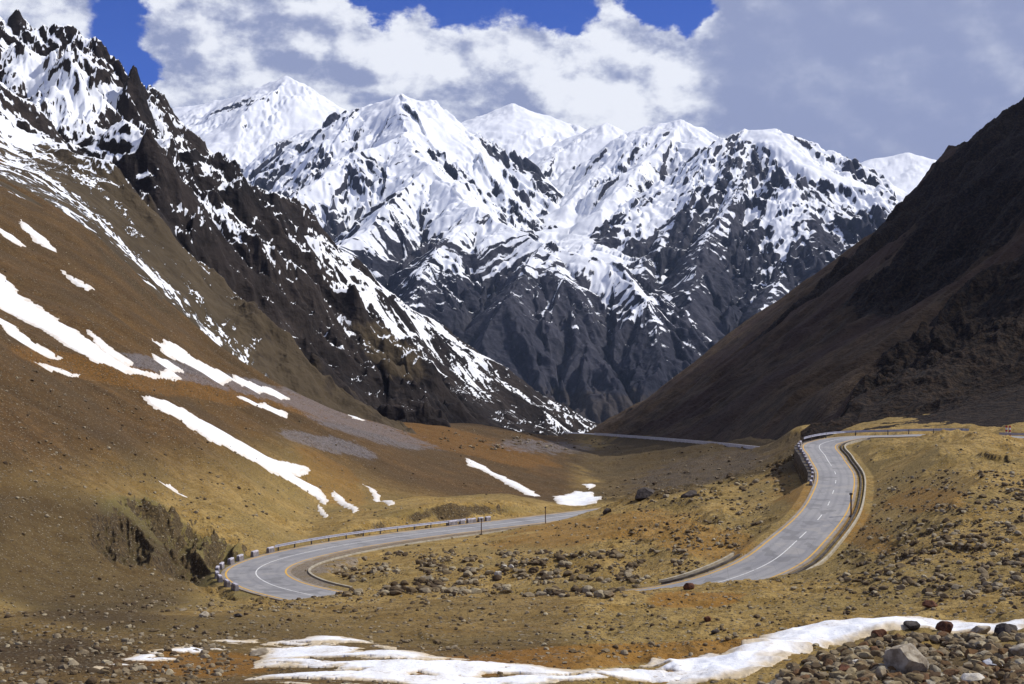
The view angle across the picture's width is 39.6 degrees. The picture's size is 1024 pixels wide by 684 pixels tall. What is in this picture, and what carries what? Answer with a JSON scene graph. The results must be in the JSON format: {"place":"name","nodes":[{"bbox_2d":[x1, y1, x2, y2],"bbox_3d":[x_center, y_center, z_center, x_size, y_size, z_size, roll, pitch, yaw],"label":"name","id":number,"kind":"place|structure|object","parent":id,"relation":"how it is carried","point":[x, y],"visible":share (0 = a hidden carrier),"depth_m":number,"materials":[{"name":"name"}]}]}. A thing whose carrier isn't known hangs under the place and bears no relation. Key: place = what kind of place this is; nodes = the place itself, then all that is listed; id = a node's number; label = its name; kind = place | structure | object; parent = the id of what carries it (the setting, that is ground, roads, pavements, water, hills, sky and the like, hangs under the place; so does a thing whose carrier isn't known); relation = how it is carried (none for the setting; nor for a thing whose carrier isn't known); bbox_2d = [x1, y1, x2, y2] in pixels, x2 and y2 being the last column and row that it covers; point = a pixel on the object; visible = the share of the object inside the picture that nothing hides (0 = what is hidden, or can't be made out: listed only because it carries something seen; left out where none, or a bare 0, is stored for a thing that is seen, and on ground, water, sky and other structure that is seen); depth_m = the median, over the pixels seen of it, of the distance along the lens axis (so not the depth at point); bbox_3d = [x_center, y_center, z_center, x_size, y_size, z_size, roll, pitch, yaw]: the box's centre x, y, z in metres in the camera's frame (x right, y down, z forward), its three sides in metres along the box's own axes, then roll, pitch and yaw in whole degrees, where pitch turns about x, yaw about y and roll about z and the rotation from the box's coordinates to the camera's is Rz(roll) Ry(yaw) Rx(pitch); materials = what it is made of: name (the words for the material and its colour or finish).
{"place":"outdoors","nodes":[
{"label":"outdoors","id":0,"kind":"place"},
{"bbox_2d":[172,76,348,164],"bbox_3d":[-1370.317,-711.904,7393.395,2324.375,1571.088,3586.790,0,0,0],"label":"white peak","id":1,"kind":"structure","parent":0,"point":[249,127],"depth_m":7558.66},
{"bbox_2d":[0,9,597,435],"bbox_3d":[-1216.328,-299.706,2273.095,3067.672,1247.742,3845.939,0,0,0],"label":"crag ridge","id":2,"kind":"structure","parent":0,"point":[146,185],"depth_m":834.88,"materials":[{"name":"dark rock"},{"name":"snow"}]},
{"bbox_2d":[238,94,716,423],"bbox_3d":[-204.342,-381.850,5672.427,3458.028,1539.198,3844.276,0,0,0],"label":"snowy mountain","id":3,"kind":"structure","parent":0,"point":[433,209],"depth_m":4905.11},
{"bbox_2d":[0,159,1023,683],"bbox_3d":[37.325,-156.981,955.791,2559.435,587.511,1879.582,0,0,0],"label":"ground","id":4,"kind":"structure","parent":0,"point":[384,461],"depth_m":186.30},
{"bbox_2d":[0,228,25,246],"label":"snow patch","id":5,"kind":"object","parent":4,"relation":"on","point":[10,237],"visible":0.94,"depth_m":355.59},
{"bbox_2d":[0,318,62,359],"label":"snow patch","id":6,"kind":"object","parent":4,"relation":"on","point":[11,330],"visible":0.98,"depth_m":248.53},
{"bbox_2d":[19,219,55,251],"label":"snow patch","id":7,"kind":"object","parent":4,"relation":"on","point":[37,238],"visible":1,"depth_m":369.35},
{"bbox_2d":[35,362,79,377],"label":"snow patch","id":8,"kind":"object","parent":4,"relation":"on","point":[52,368],"visible":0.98,"depth_m":234.92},
{"bbox_2d":[61,270,94,290],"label":"snow patch","id":9,"kind":"object","parent":4,"relation":"on","point":[79,283],"visible":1,"depth_m":338.96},
{"bbox_2d":[0,273,181,381],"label":"snow patch","id":10,"kind":"object","parent":4,"relation":"on","point":[18,306],"visible":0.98,"depth_m":274.85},
{"bbox_2d":[86,330,132,365],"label":"snow patch","id":11,"kind":"object","parent":4,"relation":"on","point":[109,350],"visible":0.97,"depth_m":276.67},
{"bbox_2d":[151,353,183,372],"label":"snow patch","id":12,"kind":"object","parent":4,"relation":"on","point":[170,366],"visible":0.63,"depth_m":306.12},
{"bbox_2d":[158,480,185,496],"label":"snow patch","id":13,"kind":"object","parent":4,"relation":"on","point":[171,488],"visible":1,"depth_m":204.77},
{"bbox_2d":[87,639,261,668],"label":"snow bank","id":14,"kind":"structure","parent":4,"relation":"on","point":[143,657],"depth_m":59.74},
{"bbox_2d":[199,611,208,616],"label":"rock","id":15,"kind":"object","parent":4,"relation":"on","point":[204,613],"visible":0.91,"depth_m":76.74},
{"bbox_2d":[217,574,222,582],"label":"barrier block","id":16,"kind":"structure","parent":4,"relation":"on","point":[219,578],"depth_m":163.65,"materials":[{"name":"paint"}]},
{"bbox_2d":[151,338,289,399],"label":"snow patch","id":17,"kind":"object","parent":4,"relation":"on","point":[171,350],"visible":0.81,"depth_m":338.56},
{"bbox_2d":[224,579,230,587],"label":"barrier block","id":18,"kind":"structure","parent":4,"relation":"on","point":[227,583],"depth_m":159.65,"materials":[{"name":"paint"}]},
{"bbox_2d":[227,557,234,564],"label":"barrier block","id":19,"kind":"structure","parent":4,"relation":"on","point":[230,561],"depth_m":179.64,"materials":[{"name":"paint"}]},
{"bbox_2d":[231,582,238,590],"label":"barrier block","id":20,"kind":"structure","parent":4,"relation":"on","point":[234,586],"depth_m":156.69,"materials":[{"name":"paint"}]},
{"bbox_2d":[142,396,328,503],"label":"snow patch","id":21,"kind":"object","parent":4,"relation":"on","point":[286,470],"visible":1,"depth_m":255.39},
{"bbox_2d":[236,554,243,560],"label":"barrier block","id":22,"kind":"structure","parent":4,"relation":"on","point":[240,557],"depth_m":183.02,"materials":[{"name":"paint"}]},
{"bbox_2d":[250,550,258,556],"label":"barrier block","id":23,"kind":"structure","parent":4,"relation":"on","point":[254,553],"depth_m":187.38,"materials":[{"name":"paint"}]},
{"bbox_2d":[250,648,268,655],"bbox_3d":[-10.829,13.277,60.757,0.832,0.324,0.786,-13,3,-21],"label":"rock","id":24,"kind":"object","parent":4,"relation":"on","point":[260,651],"visible":0.94,"depth_m":60.53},
{"bbox_2d":[237,396,287,417],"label":"snow patch","id":25,"kind":"object","parent":4,"relation":"on","point":[282,413],"visible":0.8,"depth_m":336.02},
{"bbox_2d":[266,546,274,552],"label":"barrier block","id":26,"kind":"structure","parent":4,"relation":"on","point":[270,549],"depth_m":191.46,"materials":[{"name":"paint"}]},
{"bbox_2d":[317,505,328,517],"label":"snow patch","id":27,"kind":"object","parent":4,"relation":"on","point":[322,512],"visible":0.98,"depth_m":241.98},
{"bbox_2d":[331,490,358,512],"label":"snow patch","id":28,"kind":"object","parent":4,"relation":"on","point":[340,500],"visible":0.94,"depth_m":254.83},
{"bbox_2d":[275,518,465,550],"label":"guardrail","id":29,"kind":"object","parent":4,"relation":"on","point":[346,534],"visible":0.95,"depth_m":211.47,"materials":[{"name":"metal"}]},
{"bbox_2d":[364,485,394,505],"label":"snow patch","id":30,"kind":"object","parent":4,"relation":"on","point":[375,495],"visible":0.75,"depth_m":280.30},
{"bbox_2d":[308,530,505,587],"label":"kerb wall","id":31,"kind":"structure","parent":4,"relation":"on","point":[319,578],"depth_m":191.38,"materials":[{"name":"concrete"}]},
{"bbox_2d":[466,458,540,496],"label":"snow patch","id":32,"kind":"object","parent":4,"relation":"on","point":[517,486],"visible":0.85,"depth_m":387.11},
{"bbox_2d":[0,244,1023,683],"bbox_3d":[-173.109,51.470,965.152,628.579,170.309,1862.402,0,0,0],"label":"loose stones","id":33,"kind":"object","parent":4,"relation":"on","point":[956,644],"visible":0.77,"depth_m":94.15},
{"bbox_2d":[553,491,601,505],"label":"snow patch","id":34,"kind":"object","parent":4,"relation":"on","point":[577,498],"visible":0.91,"depth_m":325.67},
{"bbox_2d":[582,484,595,489],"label":"snow patch","id":35,"kind":"object","parent":4,"relation":"on","point":[589,486],"visible":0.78,"depth_m":422.15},
{"bbox_2d":[603,591,614,597],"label":"rock","id":36,"kind":"object","parent":4,"relation":"on","point":[608,594],"visible":0.93,"depth_m":89.23,"materials":[{"name":"stone"}]},
{"bbox_2d":[245,616,1023,683],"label":"snow bank","id":37,"kind":"structure","parent":4,"relation":"on","point":[747,657],"depth_m":54.38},
{"bbox_2d":[635,487,654,500],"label":"rock","id":38,"kind":"object","parent":4,"relation":"on","point":[643,493],"visible":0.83,"depth_m":221.71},
{"bbox_2d":[594,433,759,448],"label":"road","id":39,"kind":"structure","parent":4,"relation":"on","point":[687,441],"depth_m":663.65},
{"bbox_2d":[681,490,696,497],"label":"rock","id":40,"kind":"object","parent":4,"relation":"on","point":[690,493],"visible":0.9,"depth_m":213.62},
{"bbox_2d":[683,583,694,589],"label":"rock","id":41,"kind":"object","parent":4,"relation":"on","point":[688,586],"visible":0.95,"depth_m":99.66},
{"bbox_2d":[658,553,739,584],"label":"kerb wall","id":42,"kind":"structure","parent":4,"relation":"on","point":[713,565],"depth_m":142.08,"materials":[{"name":"concrete"}]},
{"bbox_2d":[769,679,782,683],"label":"rock","id":43,"kind":"object","parent":4,"relation":"on","point":[774,681],"visible":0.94,"depth_m":46.22,"materials":[{"name":"stone"}]},
{"bbox_2d":[779,669,790,676],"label":"rock","id":44,"kind":"object","parent":4,"relation":"on","point":[782,672],"visible":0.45,"depth_m":48.37,"materials":[{"name":"stone"}]},
{"bbox_2d":[788,677,802,683],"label":"rock","id":45,"kind":"object","parent":4,"relation":"on","point":[796,680],"visible":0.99,"depth_m":45.62,"materials":[{"name":"stone"}]},
{"bbox_2d":[794,440,811,481],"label":"retaining wall","id":46,"kind":"structure","parent":4,"relation":"on","point":[798,459],"depth_m":218.47,"materials":[{"name":"concrete"}]},
{"bbox_2d":[798,667,814,674],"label":"rock","id":47,"kind":"object","parent":4,"relation":"on","point":[807,670],"visible":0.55,"depth_m":47.80,"materials":[{"name":"stone"}]},
{"bbox_2d":[806,656,816,661],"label":"rock","id":48,"kind":"object","parent":4,"relation":"on","point":[811,658],"visible":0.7,"depth_m":53.08,"materials":[{"name":"stone"}]},
{"bbox_2d":[809,678,820,683],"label":"rock","id":49,"kind":"object","parent":4,"relation":"on","point":[814,681],"visible":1,"depth_m":45.05,"materials":[{"name":"stone"}]},
{"bbox_2d":[816,650,829,655],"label":"rock","id":50,"kind":"object","parent":4,"relation":"on","point":[820,651],"visible":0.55,"depth_m":54.00,"materials":[{"name":"stone"}]},
{"bbox_2d":[823,658,833,666],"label":"rock","id":51,"kind":"object","parent":4,"relation":"on","point":[826,661],"visible":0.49,"depth_m":50.41,"materials":[{"name":"stone"}]},
{"bbox_2d":[791,437,869,573],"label":"drainage channel","id":52,"kind":"object","parent":4,"relation":"on","point":[831,552],"visible":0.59,"depth_m":156.09,"materials":[{"name":"concrete"}]},
{"bbox_2d":[829,670,840,678],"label":"rock","id":53,"kind":"object","parent":4,"relation":"on","point":[835,674],"visible":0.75,"depth_m":46.34,"materials":[{"name":"stone"}]},
{"bbox_2d":[838,664,849,671],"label":"rock","id":54,"kind":"object","parent":4,"relation":"on","point":[842,667],"visible":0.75,"depth_m":46.65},
{"bbox_2d":[839,649,852,656],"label":"rock","id":55,"kind":"object","parent":4,"relation":"on","point":[844,652],"visible":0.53,"depth_m":54.33,"materials":[{"name":"stone"}]},
{"bbox_2d":[842,642,855,647],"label":"rock","id":56,"kind":"object","parent":4,"relation":"on","point":[850,644],"visible":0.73,"depth_m":57.77,"materials":[{"name":"stone"}]},
{"bbox_2d":[843,654,857,661],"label":"rock","id":57,"kind":"object","parent":4,"relation":"on","point":[850,657],"visible":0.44,"depth_m":51.84,"materials":[{"name":"stone"}]},
{"bbox_2d":[849,493,852,516],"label":"marker pole","id":58,"kind":"object","parent":4,"relation":"on","point":[850,494],"visible":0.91,"depth_m":160.72,"materials":[{"name":"metal"}]},
{"bbox_2d":[845,675,856,679],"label":"rock","id":59,"kind":"object","parent":4,"relation":"on","point":[852,677],"visible":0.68,"depth_m":46.04,"materials":[{"name":"stone"}]},
{"bbox_2d":[846,667,856,674],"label":"rock","id":60,"kind":"object","parent":4,"relation":"on","point":[852,670],"visible":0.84,"depth_m":46.46,"materials":[{"name":"stone"}]},
{"bbox_2d":[854,677,868,681],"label":"rock","id":61,"kind":"object","parent":4,"relation":"on","point":[861,679],"visible":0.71,"depth_m":45.69,"materials":[{"name":"stone"}]},
{"bbox_2d":[856,670,868,677],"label":"rock","id":62,"kind":"object","parent":4,"relation":"on","point":[861,673],"visible":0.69,"depth_m":46.21,"materials":[{"name":"stone"}]},
{"bbox_2d":[856,664,868,670],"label":"rock","id":63,"kind":"object","parent":4,"relation":"on","point":[861,667],"visible":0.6,"depth_m":46.80,"materials":[{"name":"stone"}]},
{"bbox_2d":[859,652,873,658],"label":"rock","id":64,"kind":"object","parent":4,"relation":"on","point":[865,655],"visible":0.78,"depth_m":52.64,"materials":[{"name":"stone"}]},
{"bbox_2d":[862,673,875,680],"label":"rock","id":65,"kind":"object","parent":4,"relation":"on","point":[870,676],"visible":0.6,"depth_m":45.91,"materials":[{"name":"stone"}]},
{"bbox_2d":[871,629,886,636],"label":"rock","id":66,"kind":"object","parent":4,"relation":"on","point":[881,632],"visible":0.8,"depth_m":60.11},
{"bbox_2d":[875,666,887,678],"bbox_3d":[12.092,10.818,46.420,0.569,0.497,0.485,19,-12,-39],"label":"rock","id":67,"kind":"object","parent":4,"relation":"on","point":[880,671],"visible":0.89,"depth_m":46.26,"materials":[{"name":"stone"}]},
{"bbox_2d":[804,429,968,440],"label":"guardrail","id":68,"kind":"object","parent":4,"relation":"on","point":[855,431],"visible":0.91,"depth_m":242.06,"materials":[{"name":"metal"}]},
{"bbox_2d":[893,639,903,645],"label":"rock","id":69,"kind":"object","parent":4,"relation":"on","point":[898,641],"visible":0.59,"depth_m":58.09,"materials":[{"name":"stone"}]},
{"bbox_2d":[883,643,929,673],"bbox_3d":[13.004,10.529,46.776,1.145,1.213,1.114,0,0,-30],"label":"boulder","id":70,"kind":"object","parent":4,"relation":"on","point":[905,658],"visible":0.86,"depth_m":46.49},
{"bbox_2d":[903,620,920,629],"bbox_3d":[17.580,12.439,62.476,0.743,0.395,0.640,3,-5,-15],"label":"rock","id":71,"kind":"object","parent":4,"relation":"on","point":[913,625],"visible":1,"depth_m":62.27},
{"bbox_2d":[906,674,923,681],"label":"rock","id":72,"kind":"object","parent":4,"relation":"on","point":[918,678],"visible":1,"depth_m":45.50,"materials":[{"name":"stone"}]},
{"bbox_2d":[922,600,937,607],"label":"boulder","id":73,"kind":"object","parent":4,"relation":"on","point":[928,603],"visible":0.91,"depth_m":71.93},
{"bbox_2d":[929,664,940,671],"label":"rock","id":74,"kind":"object","parent":4,"relation":"on","point":[934,668],"visible":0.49,"depth_m":46.69,"materials":[{"name":"stone"}]},
{"bbox_2d":[929,672,940,677],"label":"rock","id":75,"kind":"object","parent":4,"relation":"on","point":[937,674],"visible":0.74,"depth_m":45.69,"materials":[{"name":"stone"}]},
{"bbox_2d":[930,651,941,656],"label":"rock","id":76,"kind":"object","parent":4,"relation":"on","point":[934,653],"visible":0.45,"depth_m":54.55,"materials":[{"name":"stone"}]},
{"bbox_2d":[930,676,943,681],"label":"rock","id":77,"kind":"object","parent":4,"relation":"on","point":[935,679],"visible":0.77,"depth_m":45.31,"materials":[{"name":"stone"}]},
{"bbox_2d":[937,631,949,637],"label":"rock","id":78,"kind":"object","parent":4,"relation":"on","point":[942,633],"visible":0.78,"depth_m":59.06,"materials":[{"name":"stone"}]},
{"bbox_2d":[935,621,952,633],"bbox_3d":[18.878,12.479,62.037,0.562,0.632,0.690,0,0,-28],"label":"rock","id":79,"kind":"object","parent":4,"relation":"on","point":[946,626],"visible":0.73,"depth_m":61.87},
{"bbox_2d":[940,660,950,666],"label":"rock","id":80,"kind":"object","parent":4,"relation":"on","point":[944,663],"visible":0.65,"depth_m":47.65,"materials":[{"name":"stone"}]},
{"bbox_2d":[943,669,959,676],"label":"rock","id":81,"kind":"object","parent":4,"relation":"on","point":[950,672],"visible":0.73,"depth_m":45.90,"materials":[{"name":"stone"}]},
{"bbox_2d":[947,677,957,683],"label":"rock","id":82,"kind":"object","parent":4,"relation":"on","point":[952,681],"visible":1,"depth_m":44.97,"materials":[{"name":"stone"}]},
{"bbox_2d":[964,648,977,657],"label":"rock","id":83,"kind":"object","parent":4,"relation":"on","point":[970,651],"visible":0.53,"depth_m":49.70,"materials":[{"name":"stone"}]},
{"bbox_2d":[960,673,984,683],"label":"boulder","id":84,"kind":"object","parent":4,"relation":"on","point":[968,677],"visible":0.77,"depth_m":45.20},
{"bbox_2d":[972,663,984,672],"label":"rock","id":85,"kind":"object","parent":4,"relation":"on","point":[978,668],"visible":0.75,"depth_m":46.33,"materials":[{"name":"stone"}]},
{"bbox_2d":[970,625,990,633],"bbox_3d":[20.189,12.436,61.340,0.940,0.433,0.600,-13,-15,6],"label":"rock","id":86,"kind":"object","parent":4,"relation":"on","point":[979,629],"visible":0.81,"depth_m":61.16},
{"bbox_2d":[977,662,992,668],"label":"rock","id":87,"kind":"object","parent":4,"relation":"on","point":[983,664],"visible":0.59,"depth_m":46.77,"materials":[{"name":"stone"}]},
{"bbox_2d":[981,643,998,650],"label":"rock","id":88,"kind":"object","parent":4,"relation":"on","point":[988,646],"visible":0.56,"depth_m":49.53,"materials":[{"name":"stone"}]},
{"bbox_2d":[982,658,1002,665],"bbox_3d":[15.884,10.663,47.119,0.820,0.332,0.607,9,10,-27],"label":"rock","id":89,"kind":"object","parent":4,"relation":"on","point":[988,661],"visible":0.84,"depth_m":46.85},
{"bbox_2d":[988,636,999,641],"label":"rock","id":90,"kind":"object","parent":4,"relation":"on","point":[995,638],"visible":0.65,"depth_m":57.53,"materials":[{"name":"stone"}]},
{"bbox_2d":[991,658,999,667],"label":"rock","id":91,"kind":"object","parent":4,"relation":"on","point":[995,661],"visible":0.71,"depth_m":46.85,"materials":[{"name":"stone"}]},
{"bbox_2d":[998,648,1009,654],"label":"rock","id":92,"kind":"object","parent":4,"relation":"on","point":[1001,651],"visible":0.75,"depth_m":48.69,"materials":[{"name":"stone"}]},
{"bbox_2d":[998,631,1009,638],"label":"rock","id":93,"kind":"object","parent":4,"relation":"on","point":[1002,634],"visible":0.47,"depth_m":58.01,"materials":[{"name":"stone"}]},
{"bbox_2d":[999,668,1011,672],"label":"rock","id":94,"kind":"object","parent":4,"relation":"on","point":[1005,669],"visible":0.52,"depth_m":46.15,"materials":[{"name":"stone"}]},
{"bbox_2d":[994,623,1017,633],"bbox_3d":[20.294,11.936,58.432,0.977,0.784,0.706,-2,-8,9],"label":"rock","id":95,"kind":"object","parent":4,"relation":"on","point":[1001,627],"visible":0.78,"depth_m":58.30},
{"bbox_2d":[1000,679,1018,683],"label":"rock","id":96,"kind":"object","parent":4,"relation":"on","point":[1012,681],"visible":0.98,"depth_m":44.58,"materials":[{"name":"stone"}]},
{"bbox_2d":[999,432,1023,434],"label":"guardrail","id":97,"kind":"object","parent":4,"relation":"on","point":[1002,433],"visible":1,"depth_m":228.91,"materials":[{"name":"metal"}]},
{"bbox_2d":[1008,672,1016,678],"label":"rock","id":98,"kind":"object","parent":4,"relation":"on","point":[1012,675],"visible":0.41,"depth_m":45.36,"materials":[{"name":"stone"}]},
{"bbox_2d":[1009,665,1020,669],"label":"rock","id":99,"kind":"object","parent":4,"relation":"on","point":[1013,667],"visible":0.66,"depth_m":46.21,"materials":[{"name":"stone"}]},
{"bbox_2d":[1009,643,1023,656],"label":"rock","id":100,"kind":"object","parent":4,"relation":"on","point":[1017,650],"visible":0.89,"depth_m":48.53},
{"bbox_2d":[1014,659,1023,663],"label":"rock","id":101,"kind":"object","parent":4,"relation":"on","point":[1019,661],"visible":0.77,"depth_m":46.87,"materials":[{"name":"stone"}]},
{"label":"rock","id":102,"kind":"object","parent":4,"relation":"on","visible":0},
{"bbox_2d":[923,673,929,682],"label":"rock","id":103,"kind":"object","parent":102,"relation":"on","point":[926,676],"visible":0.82,"depth_m":45.53,"materials":[{"name":"stone"}]},
{"bbox_2d":[0,0,1023,162],"label":"sky","id":104,"kind":"structure","parent":0,"point":[862,80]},
{"bbox_2d":[461,103,585,158],"bbox_3d":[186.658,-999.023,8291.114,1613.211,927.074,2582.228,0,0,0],"label":"rounded peak","id":105,"kind":"structure","parent":0,"point":[522,132],"depth_m":8282.21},
{"bbox_2d":[528,123,628,181],"bbox_3d":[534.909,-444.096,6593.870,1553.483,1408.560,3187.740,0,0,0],"label":"snow dome","id":106,"kind":"structure","parent":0,"point":[555,160],"depth_m":7178.39,"materials":[{"name":"snow"},{"name":"rock"}]},
{"bbox_2d":[221,434,1023,600],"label":"road","id":107,"kind":"structure","parent":0,"point":[806,533],"depth_m":169.62,"materials":[{"name":"asphalt"}]},
{"bbox_2d":[534,119,718,340],"bbox_3d":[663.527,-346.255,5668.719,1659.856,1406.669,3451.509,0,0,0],"label":"snow ridge","id":108,"kind":"structure","parent":0,"point":[600,186],"depth_m":6253.86,"materials":[{"name":"rock"},{"name":"snow"}]},
{"bbox_2d":[583,128,907,341],"bbox_3d":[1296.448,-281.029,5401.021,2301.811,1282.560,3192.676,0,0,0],"label":"ribbed mountain","id":109,"kind":"structure","parent":0,"point":[728,234],"depth_m":5435.12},
{"bbox_2d":[586,97,1023,442],"bbox_3d":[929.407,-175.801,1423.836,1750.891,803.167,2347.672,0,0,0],"label":"dark slope","id":110,"kind":"structure","parent":0,"point":[912,306],"depth_m":753.68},
{"bbox_2d":[861,153,936,193],"bbox_3d":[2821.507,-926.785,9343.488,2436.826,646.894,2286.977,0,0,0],"label":"distant snow peak","id":111,"kind":"structure","parent":0,"point":[906,172],"depth_m":9102.22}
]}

